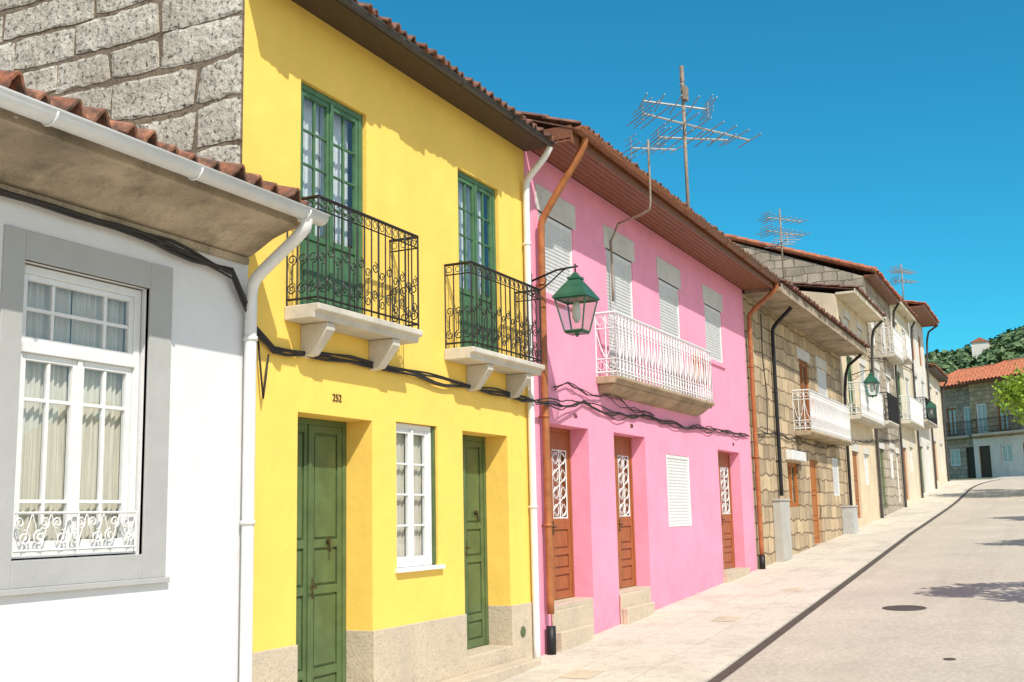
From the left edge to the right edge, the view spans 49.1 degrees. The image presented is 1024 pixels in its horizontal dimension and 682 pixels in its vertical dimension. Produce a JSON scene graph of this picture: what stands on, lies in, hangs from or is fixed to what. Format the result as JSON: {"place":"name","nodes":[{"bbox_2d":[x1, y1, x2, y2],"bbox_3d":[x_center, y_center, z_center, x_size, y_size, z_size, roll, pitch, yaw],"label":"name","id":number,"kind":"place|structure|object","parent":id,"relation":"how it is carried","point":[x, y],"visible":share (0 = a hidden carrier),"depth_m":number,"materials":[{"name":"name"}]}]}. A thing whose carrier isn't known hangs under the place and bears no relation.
{"place":"outdoors","nodes":[
{"label":"outdoors","id":0,"kind":"place"},
{"bbox_2d":[358,0,1023,353],"label":"sky","id":1,"kind":"structure","parent":0,"point":[895,128],"materials":[{"name":"blue"}]},
{"bbox_2d":[502,479,997,681],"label":"pavement","id":2,"kind":"structure","parent":0,"point":[687,639],"depth_m":14.41,"materials":[{"name":"beige concrete"}]},
{"bbox_2d":[559,669,603,678],"bbox_3d":[0.675,3.224,10.848,0.308,0.024,0.440,-6,-10,26],"label":"manhole cover","id":3,"kind":"object","parent":2,"relation":"on","point":[581,674],"visible":1,"depth_m":10.84,"materials":[{"name":"stone"}]},
{"bbox_2d":[711,616,740,620],"bbox_3d":[2.727,3.529,14.232,0.308,0.024,0.440,-6,-10,26],"label":"manhole cover","id":4,"kind":"object","parent":2,"relation":"on","point":[727,618],"visible":1,"depth_m":14.23,"materials":[{"name":"stone"}]},
{"bbox_2d":[783,588,804,590],"bbox_3d":[4.313,3.797,17.121,0.280,0.022,0.400,-6,-10,26],"label":"manhole cover","id":5,"kind":"object","parent":2,"relation":"on","point":[794,589],"visible":1,"depth_m":17.09,"materials":[{"name":"stone"}]},
{"bbox_2d":[841,505,858,534],"bbox_3d":[8.730,4.629,28.881,0.296,0.767,0.740,-6,-10,26],"label":"utility box","id":6,"kind":"object","parent":2,"relation":"on","point":[850,519],"visible":0.88,"depth_m":28.59,"materials":[{"name":"grey paint"}]},
{"bbox_2d":[721,476,1023,681],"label":"road","id":7,"kind":"structure","parent":0,"point":[957,569],"depth_m":14.00,"materials":[{"name":"grey asphalt"}]},
{"bbox_2d":[708,479,999,681],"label":"drain channel","id":8,"kind":"object","parent":7,"relation":"on","point":[738,663],"visible":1,"depth_m":14.49,"materials":[{"name":"metal"}]},
{"bbox_2d":[882,605,926,610],"bbox_3d":[5.155,3.506,14.719,0.560,0.029,0.560,-6,-10,26],"label":"manhole cover","id":9,"kind":"object","parent":7,"relation":"on","point":[904,607],"visible":1,"depth_m":14.71,"materials":[{"name":"metal"}]},
{"bbox_2d":[950,478,992,480],"bbox_3d":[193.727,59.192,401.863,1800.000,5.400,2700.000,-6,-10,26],"label":"ground","id":10,"kind":"structure","parent":0,"point":[972,479],"depth_m":62.77,"materials":[{"name":"grey concrete"}]},
{"bbox_2d":[0,70,329,681],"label":"white house","id":11,"kind":"structure","parent":10,"relation":"on","point":[127,421],"depth_m":6.95,"materials":[{"name":"paint"}]},
{"bbox_2d":[11,264,140,559],"bbox_3d":[-2.826,0.459,6.819,0.588,1.770,1.000,-6,-10,26],"label":"window","id":12,"kind":"structure","parent":11,"relation":"in","point":[75,472],"depth_m":6.73,"materials":[{"name":"white paint"}]},
{"bbox_2d":[0,188,247,311],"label":"cable bundle","id":13,"kind":"object","parent":11,"relation":"attached to","point":[191,255],"visible":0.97,"depth_m":7.21,"materials":[{"name":"rubber"}]},
{"bbox_2d":[0,0,556,681],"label":"yellow house","id":14,"kind":"structure","parent":10,"relation":"on","point":[396,528],"depth_m":9.51,"materials":[{"name":"paint"}]},
{"bbox_2d":[257,341,269,398],"bbox_3d":[-1.809,0.215,8.163,0.028,0.424,0.134,-6,-10,26],"label":"cable bundle","id":15,"kind":"object","parent":14,"relation":"attached to","point":[261,379],"visible":1,"depth_m":8.13,"materials":[{"name":"rubber"}]},
{"bbox_2d":[296,417,345,681],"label":"door","id":16,"kind":"structure","parent":14,"relation":"in","point":[321,444],"depth_m":9.12,"materials":[{"name":"green paint"}]},
{"bbox_2d":[299,82,362,313],"bbox_3d":[-1.550,-1.091,9.295,0.130,1.905,0.930,-6,-10,26],"label":"balcony door","id":17,"kind":"structure","parent":14,"relation":"in","point":[333,137],"depth_m":9.35,"materials":[{"name":"green paint"}]},
{"bbox_2d":[257,326,535,402],"bbox_3d":[-0.812,0.282,10.145,0.110,0.209,4.629,-6,-10,26],"label":"cable bundle","id":18,"kind":"object","parent":14,"relation":"attached to","point":[273,349],"visible":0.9,"depth_m":9.64,"materials":[{"name":"rubber"}]},
{"bbox_2d":[396,423,435,567],"bbox_3d":[-0.927,1.385,10.077,0.121,1.260,0.712,-6,-10,28],"label":"window","id":19,"kind":"structure","parent":14,"relation":"in","point":[420,523],"depth_m":10.18,"materials":[{"name":"white paint"}]},
{"bbox_2d":[462,435,488,648],"bbox_3d":[-0.481,2.013,11.272,0.122,2.140,0.972,-6,-10,26],"label":"door","id":20,"kind":"structure","parent":14,"relation":"in","point":[474,455],"depth_m":11.50,"materials":[{"name":"green paint"}]},
{"bbox_2d":[458,171,496,351],"bbox_3d":[-0.416,-0.748,11.576,0.130,1.885,0.890,-6,-10,26],"label":"balcony door","id":21,"kind":"structure","parent":14,"relation":"in","point":[471,219],"depth_m":11.63,"materials":[{"name":"green paint"}]},
{"bbox_2d":[515,110,780,655],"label":"pink house","id":22,"kind":"structure","parent":10,"relation":"on","point":[639,518],"depth_m":15.34,"materials":[{"name":"paint"}]},
{"bbox_2d":[538,212,572,294],"bbox_3d":[0.498,-0.981,13.396,0.065,0.944,1.014,-6,-10,26],"label":"window","id":23,"kind":"structure","parent":22,"relation":"in","point":[558,238],"depth_m":13.46,"materials":[{"name":"white paint"}]},
{"bbox_2d":[549,427,574,599],"bbox_3d":[0.462,2.025,13.189,0.122,2.030,1.234,-6,-10,26],"label":"door","id":24,"kind":"structure","parent":22,"relation":"in","point":[560,449],"depth_m":13.50,"materials":[{"name":"brown wood"}]},
{"bbox_2d":[531,264,599,336],"bbox_3d":[0.546,-0.434,12.403,0.763,0.820,0.408,-6,-10,26],"label":"wall lantern","id":25,"kind":"object","parent":22,"relation":"attached to","point":[575,290],"depth_m":12.27,"materials":[{"name":"green metal"}]},
{"bbox_2d":[553,381,653,416],"bbox_3d":[1.252,0.760,14.411,0.017,0.216,3.503,-6,-10,26],"label":"cable bundle","id":26,"kind":"object","parent":22,"relation":"attached to","point":[582,390],"visible":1,"depth_m":14.29,"materials":[{"name":"rubber"}]},
{"bbox_2d":[606,249,635,379],"bbox_3d":[1.452,-0.254,15.226,0.065,1.854,1.014,-6,-10,26],"label":"balcony door","id":27,"kind":"structure","parent":22,"relation":"in","point":[622,275],"depth_m":15.29,"materials":[{"name":"white paint"}]},
{"bbox_2d":[614,435,636,588],"bbox_3d":[1.422,2.288,15.033,0.122,2.040,1.204,-6,-10,26],"label":"door","id":28,"kind":"structure","parent":22,"relation":"in","point":[622,445],"depth_m":15.31,"materials":[{"name":"brown wood"}]},
{"bbox_2d":[535,398,749,437],"bbox_3d":[2.290,1.219,16.474,0.117,0.233,9.602,-5,-10,25],"label":"cable bundle","id":29,"kind":"object","parent":22,"relation":"attached to","point":[632,416],"visible":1,"depth_m":14.82,"materials":[{"name":"rubber"}]},
{"bbox_2d":[610,134,681,301],"bbox_3d":[1.778,-1.592,14.716,0.687,2.031,1.000,2,-10,-22],"label":"television antenna","id":30,"kind":"object","parent":22,"relation":"attached to","point":[642,213],"visible":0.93,"depth_m":14.62,"materials":[{"name":"metal"}]},
{"bbox_2d":[658,279,682,393],"bbox_3d":[2.400,0.030,17.135,0.065,1.844,0.994,-6,-10,26],"label":"balcony door","id":31,"kind":"structure","parent":22,"relation":"in","point":[668,295],"depth_m":17.23,"materials":[{"name":"white paint"}]},
{"bbox_2d":[666,454,691,526],"bbox_3d":[2.486,2.253,16.829,0.065,1.054,1.104,-6,-10,26],"label":"window","id":32,"kind":"structure","parent":22,"relation":"in","point":[678,476],"depth_m":16.84,"materials":[{"name":"white paint"}]},
{"bbox_2d":[627,65,761,256],"bbox_3d":[3.318,-3.189,19.815,2.183,3.500,1.300,1,-9,-17],"label":"television antenna","id":33,"kind":"object","parent":22,"relation":"attached to","point":[684,96],"visible":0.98,"depth_m":19.86,"materials":[{"name":"metal"}]},
{"bbox_2d":[692,353,699,384],"bbox_3d":[2.840,0.431,17.330,0.040,0.520,0.402,-6,-10,26],"label":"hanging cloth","id":34,"kind":"object","parent":22,"relation":"hanging from","point":[695,367],"visible":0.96,"depth_m":17.34,"materials":[{"name":"white fabric"}]},
{"bbox_2d":[700,355,706,384],"bbox_3d":[3.027,0.461,17.711,0.040,0.470,0.253,-6,-10,26],"label":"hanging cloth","id":35,"kind":"object","parent":22,"relation":"hanging from","point":[703,369],"visible":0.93,"depth_m":17.70,"materials":[{"name":"white fabric"}]},
{"bbox_2d":[704,304,722,362],"bbox_3d":[3.448,-0.113,19.338,0.065,0.924,1.034,-6,-10,26],"label":"window","id":36,"kind":"structure","parent":22,"relation":"in","point":[713,337],"depth_m":19.40,"materials":[{"name":"white paint"}]},
{"bbox_2d":[718,451,734,568],"bbox_3d":[3.631,2.936,19.438,0.122,2.030,1.404,-6,-10,26],"label":"door","id":37,"kind":"structure","parent":22,"relation":"in","point":[723,458],"depth_m":19.78,"materials":[{"name":"brown wood"}]},
{"bbox_2d":[705,265,869,568],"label":"stone house","id":38,"kind":"structure","parent":10,"relation":"on","point":[812,483],"depth_m":24.58,"materials":[{"name":"beige stone"}]},
{"bbox_2d":[760,314,767,432],"bbox_3d":[4.999,0.641,22.196,0.032,2.402,0.216,-6,-10,26],"label":"cable bundle","id":39,"kind":"object","parent":38,"relation":"attached to","point":[764,373],"visible":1,"depth_m":22.18,"materials":[{"name":"rubber"}]},
{"bbox_2d":[772,499,792,561],"bbox_3d":[5.393,3.773,22.274,0.176,1.260,0.840,-6,-10,26],"label":"utility box","id":40,"kind":"object","parent":38,"relation":"attached to","point":[782,530],"visible":0.88,"depth_m":21.99,"materials":[{"name":"paint"}]},
{"bbox_2d":[755,209,810,278],"bbox_3d":[7.848,-2.500,32.256,1.384,2.600,1.175,3,-10,-28],"label":"television antenna","id":41,"kind":"object","parent":38,"relation":"on","point":[781,232],"visible":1,"depth_m":32.11,"materials":[{"name":"metal"}]},
{"bbox_2d":[787,462,798,506],"bbox_3d":[5.946,3.087,24.042,0.121,0.940,1.150,-6,-10,26],"label":"window","id":42,"kind":"structure","parent":38,"relation":"in","point":[789,465],"depth_m":24.21,"materials":[{"name":"orange wood"}]},
{"bbox_2d":[799,361,810,429],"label":"balcony door","id":43,"kind":"structure","parent":38,"relation":"in","point":[801,364],"depth_m":26.15,"materials":[{"name":"brown wood"}]},
{"bbox_2d":[809,460,819,543],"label":"door","id":44,"kind":"structure","parent":38,"relation":"in","point":[812,463],"depth_m":26.17,"materials":[{"name":"orange wood"}]},
{"bbox_2d":[817,368,828,427],"bbox_3d":[7.704,1.574,27.810,0.065,1.740,1.200,-6,-10,26],"label":"window","id":45,"kind":"structure","parent":38,"relation":"in","point":[821,375],"depth_m":27.97,"materials":[{"name":"white paint"}]},
{"bbox_2d":[757,430,899,448],"bbox_3d":[9.189,2.651,30.490,0.028,1.033,21.053,-6,-10,26],"label":"cable bundle","id":46,"kind":"object","parent":38,"relation":"attached to","point":[816,445],"visible":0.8,"depth_m":25.62,"materials":[{"name":"rubber"}]},
{"bbox_2d":[832,458,839,495],"bbox_3d":[8.194,3.450,28.447,0.065,0.950,0.850,-6,-10,26],"label":"window","id":47,"kind":"structure","parent":38,"relation":"in","point":[834,461],"depth_m":28.54,"materials":[{"name":"white paint"}]},
{"bbox_2d":[724,234,906,515],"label":"granite house","id":48,"kind":"structure","parent":10,"relation":"on","point":[872,282],"depth_m":37.17,"materials":[{"name":"grey stone"}]},
{"bbox_2d":[875,369,879,391],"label":"window","id":49,"kind":"structure","parent":48,"relation":"in","point":[876,372],"depth_m":36.81,"materials":[{"name":"white paint"}]},
{"bbox_2d":[880,449,885,508],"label":"door","id":50,"kind":"structure","parent":48,"relation":"in","point":[881,456],"depth_m":36.13,"materials":[{"name":"green paint"}]},
{"bbox_2d":[882,322,885,353],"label":"window","id":51,"kind":"structure","parent":48,"relation":"in","point":[882,322],"depth_m":39.40,"materials":[{"name":"white paint"}]},
{"bbox_2d":[886,378,889,392],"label":"window","id":52,"kind":"structure","parent":48,"relation":"in","point":[888,390],"depth_m":39.25,"materials":[{"name":"white paint"}]},
{"bbox_2d":[890,449,893,478],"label":"window","id":53,"kind":"structure","parent":48,"relation":"in","point":[891,457],"depth_m":38.37,"materials":[{"name":"white paint"}]},
{"bbox_2d":[896,454,900,501],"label":"door","id":54,"kind":"structure","parent":48,"relation":"in","point":[896,454],"depth_m":39.46,"materials":[{"name":"white paint"}]},
{"bbox_2d":[790,281,885,527],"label":"beige house","id":55,"kind":"structure","parent":10,"relation":"on","point":[855,308],"depth_m":32.23,"materials":[{"name":"paint"}]},
{"bbox_2d":[846,356,853,414],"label":"balcony door","id":56,"kind":"structure","parent":55,"relation":"in","point":[847,358],"depth_m":32.05,"materials":[{"name":"green paint"}]},
{"bbox_2d":[852,451,859,517],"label":"door","id":57,"kind":"structure","parent":55,"relation":"in","point":[853,453],"depth_m":31.47,"materials":[{"name":"brown wood"}]},
{"bbox_2d":[860,365,864,382],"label":"window","id":58,"kind":"structure","parent":55,"relation":"in","point":[862,369],"depth_m":34.02,"materials":[{"name":"white paint"}]},
{"bbox_2d":[850,369,879,397],"bbox_3d":[9.957,1.206,31.587,0.763,0.820,0.408,-6,-10,26],"label":"wall lantern","id":59,"kind":"object","parent":55,"relation":"attached to","point":[871,379],"depth_m":31.46,"materials":[{"name":"green metal"}]},
{"bbox_2d":[864,454,868,484],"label":"window","id":60,"kind":"structure","parent":55,"relation":"in","point":[865,456],"depth_m":33.34,"materials":[{"name":"white paint"}]},
{"bbox_2d":[839,316,912,371],"bbox_3d":[12.606,0.614,37.958,0.034,1.055,16.506,-6,-10,26],"label":"cable bundle","id":61,"kind":"object","parent":55,"relation":"attached to","point":[879,358],"visible":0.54,"depth_m":37.18,"materials":[{"name":"rubber"}]},
{"bbox_2d":[889,295,924,506],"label":"cream row house","id":62,"kind":"structure","parent":10,"relation":"on","point":[911,415],"depth_m":42.75,"materials":[{"name":"paint"}]},
{"bbox_2d":[897,373,901,418],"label":"balcony door","id":63,"kind":"structure","parent":62,"relation":"in","point":[897,373],"depth_m":41.93,"materials":[{"name":"green paint"}]},
{"bbox_2d":[887,264,918,317],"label":"television antenna","id":64,"kind":"object","parent":62,"relation":"on","point":[905,271],"visible":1,"depth_m":44.40,"materials":[{"name":"metal"}]},
{"bbox_2d":[903,448,907,499],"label":"door","id":65,"kind":"structure","parent":62,"relation":"in","point":[903,448],"depth_m":41.38,"materials":[{"name":"brown wood"}]},
{"bbox_2d":[905,378,910,419],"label":"window","id":66,"kind":"structure","parent":62,"relation":"in","point":[907,387],"depth_m":43.83,"materials":[{"name":"white paint"}]},
{"bbox_2d":[909,447,912,470],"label":"window","id":67,"kind":"structure","parent":62,"relation":"in","point":[909,447],"depth_m":43.32,"materials":[{"name":"white paint"}]},
{"bbox_2d":[905,300,939,497],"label":"white row house","id":68,"kind":"structure","parent":10,"relation":"on","point":[924,313],"depth_m":48.15,"materials":[{"name":"paint"}]},
{"bbox_2d":[918,338,920,365],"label":"window","id":69,"kind":"structure","parent":68,"relation":"in","point":[918,338],"depth_m":49.43,"materials":[{"name":"beige wood"}]},
{"bbox_2d":[920,447,924,492],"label":"door","id":70,"kind":"structure","parent":68,"relation":"in","point":[920,447],"depth_m":46.34,"materials":[{"name":"green paint"}]},
{"bbox_2d":[921,382,925,418],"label":"window","id":71,"kind":"structure","parent":68,"relation":"in","point":[921,382],"depth_m":48.96,"materials":[{"name":"white paint"}]},
{"bbox_2d":[919,398,936,417],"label":"wall lantern","id":72,"kind":"object","parent":68,"relation":"attached to","point":[930,405],"depth_m":45.55,"materials":[{"name":"green metal"}]},
{"bbox_2d":[927,447,930,483],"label":"window","id":73,"kind":"structure","parent":68,"relation":"in","point":[927,447],"depth_m":48.66,"materials":[{"name":"white paint"}]},
{"bbox_2d":[925,362,949,486],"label":"pale row house","id":74,"kind":"structure","parent":10,"relation":"on","point":[937,375],"depth_m":53.65,"materials":[{"name":"beige paint"}]},
{"bbox_2d":[940,363,996,478],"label":"brown corner house","id":75,"kind":"structure","parent":10,"relation":"on","point":[960,445],"depth_m":77.29,"materials":[{"name":"grey stone"}]},
{"bbox_2d":[947,408,957,436],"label":"window","id":76,"kind":"structure","parent":75,"relation":"in","point":[951,413],"depth_m":77.86,"materials":[{"name":"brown wood"}]},
{"bbox_2d":[950,448,960,465],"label":"window","id":77,"kind":"structure","parent":75,"relation":"in","point":[954,453],"depth_m":77.43,"materials":[{"name":"white paint"}]},
{"bbox_2d":[963,406,971,434],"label":"window","id":78,"kind":"structure","parent":75,"relation":"in","point":[966,410],"depth_m":76.73,"materials":[{"name":"white paint"}]},
{"bbox_2d":[966,447,975,477],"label":"door","id":79,"kind":"structure","parent":75,"relation":"in","point":[970,451],"depth_m":76.24,"materials":[{"name":"brown wood"}]},
{"bbox_2d":[957,358,1023,477],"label":"granite corner house","id":80,"kind":"structure","parent":10,"relation":"on","point":[998,438],"depth_m":73.58,"materials":[{"name":"stone"}]},
{"bbox_2d":[976,403,987,432],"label":"window","id":81,"kind":"structure","parent":80,"relation":"in","point":[982,413],"depth_m":74.48,"materials":[{"name":"white paint"}]},
{"bbox_2d":[980,445,991,477],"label":"door","id":82,"kind":"structure","parent":80,"relation":"in","point":[985,455],"depth_m":73.99,"materials":[{"name":"brown wood"}]},
{"bbox_2d":[997,401,1009,430],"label":"window","id":83,"kind":"structure","parent":80,"relation":"in","point":[999,411],"depth_m":72.97,"materials":[{"name":"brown wood"}]},
{"bbox_2d":[1001,444,1012,462],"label":"window","id":84,"kind":"structure","parent":80,"relation":"in","point":[1007,457],"depth_m":72.52,"materials":[{"name":"white paint"}]},
{"bbox_2d":[990,363,1023,424],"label":"tree","id":85,"kind":"object","parent":10,"relation":"on","point":[1013,391],"visible":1,"depth_m":42.45,"materials":[{"name":"green plant"}]},
{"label":"hill","id":86,"kind":"structure","parent":0,"visible":0},
{"bbox_2d":[924,325,1023,374],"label":"forest","id":87,"kind":"object","parent":86,"relation":"on","point":[1008,344],"visible":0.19,"depth_m":277.92,"materials":[{"name":"green plant"}]},
{"bbox_2d":[970,337,990,358],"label":"hillside house","id":88,"kind":"structure","parent":86,"relation":"on","point":[979,345],"depth_m":279.66,"materials":[{"name":"white paint"}]}
]}

